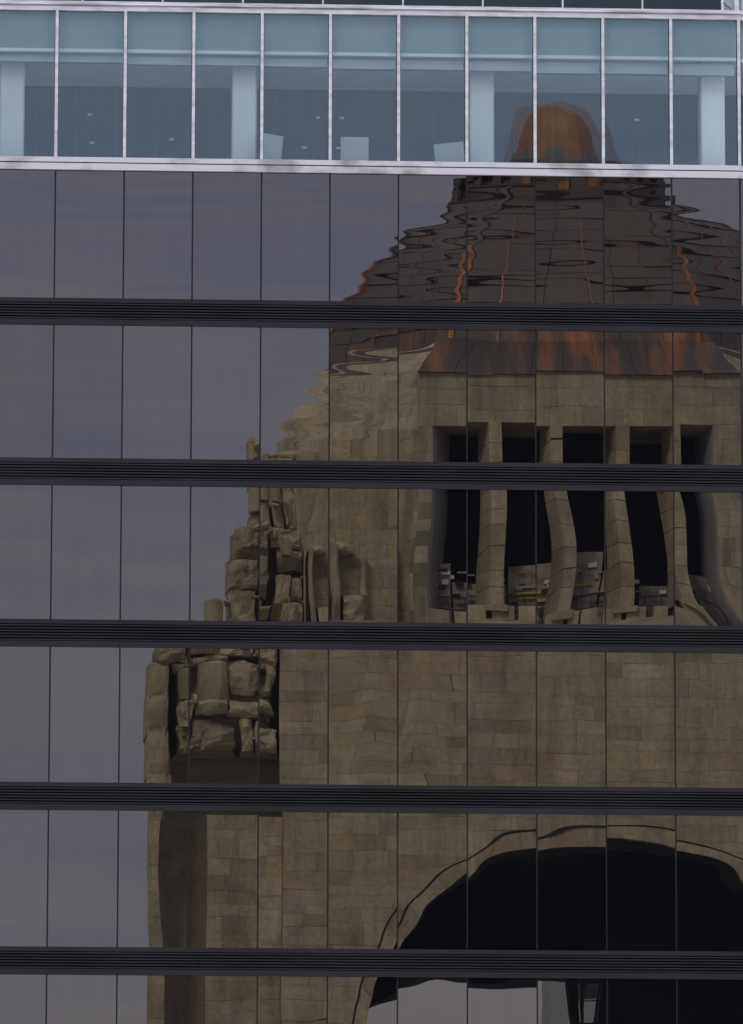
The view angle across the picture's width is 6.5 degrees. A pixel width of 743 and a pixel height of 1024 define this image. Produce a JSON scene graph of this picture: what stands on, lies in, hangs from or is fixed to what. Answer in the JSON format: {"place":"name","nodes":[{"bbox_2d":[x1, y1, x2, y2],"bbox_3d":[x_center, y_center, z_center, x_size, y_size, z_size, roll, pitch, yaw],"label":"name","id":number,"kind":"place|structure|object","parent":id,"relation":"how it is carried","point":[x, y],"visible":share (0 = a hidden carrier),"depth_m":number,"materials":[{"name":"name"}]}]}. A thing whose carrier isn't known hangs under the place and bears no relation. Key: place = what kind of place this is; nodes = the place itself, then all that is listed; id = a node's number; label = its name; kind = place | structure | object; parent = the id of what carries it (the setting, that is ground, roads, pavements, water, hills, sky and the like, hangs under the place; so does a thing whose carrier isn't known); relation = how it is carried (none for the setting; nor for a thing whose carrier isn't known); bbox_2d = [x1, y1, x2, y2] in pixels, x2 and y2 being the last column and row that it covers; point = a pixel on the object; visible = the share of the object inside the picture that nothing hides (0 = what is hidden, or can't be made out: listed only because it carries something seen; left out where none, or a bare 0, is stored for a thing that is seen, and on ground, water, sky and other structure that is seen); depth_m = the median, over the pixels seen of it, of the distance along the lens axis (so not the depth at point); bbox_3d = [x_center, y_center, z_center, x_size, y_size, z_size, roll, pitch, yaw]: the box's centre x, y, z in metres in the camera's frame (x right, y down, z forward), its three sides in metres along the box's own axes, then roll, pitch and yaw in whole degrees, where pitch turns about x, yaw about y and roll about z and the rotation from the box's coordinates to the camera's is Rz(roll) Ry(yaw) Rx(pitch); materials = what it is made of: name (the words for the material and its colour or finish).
{"place":"outdoors","nodes":[
{"label":"outdoors","id":0,"kind":"place"},
{"bbox_2d":[0,0,742,1023],"bbox_3d":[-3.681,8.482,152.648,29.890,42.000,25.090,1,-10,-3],"label":"office building","id":1,"kind":"structure","parent":0,"point":[372,590],"depth_m":141.71,"materials":[{"name":"grey glass"}]},
{"bbox_2d":[264,133,282,159],"bbox_3d":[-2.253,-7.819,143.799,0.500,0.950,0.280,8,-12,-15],"label":"display board","id":2,"kind":"object","parent":1,"relation":"on","point":[273,145],"visible":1,"depth_m":143.72,"materials":[{"name":"grey"}]},
{"bbox_2d":[340,137,368,160],"bbox_3d":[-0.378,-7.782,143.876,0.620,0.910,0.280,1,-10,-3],"label":"display board","id":3,"kind":"object","parent":1,"relation":"on","point":[355,148],"visible":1,"depth_m":143.77,"materials":[{"name":"grey"}]},
{"bbox_2d":[434,141,464,161],"bbox_3d":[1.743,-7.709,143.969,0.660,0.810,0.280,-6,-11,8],"label":"display board","id":4,"kind":"object","parent":1,"relation":"on","point":[449,152],"visible":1,"depth_m":143.87,"materials":[{"name":"grey"}]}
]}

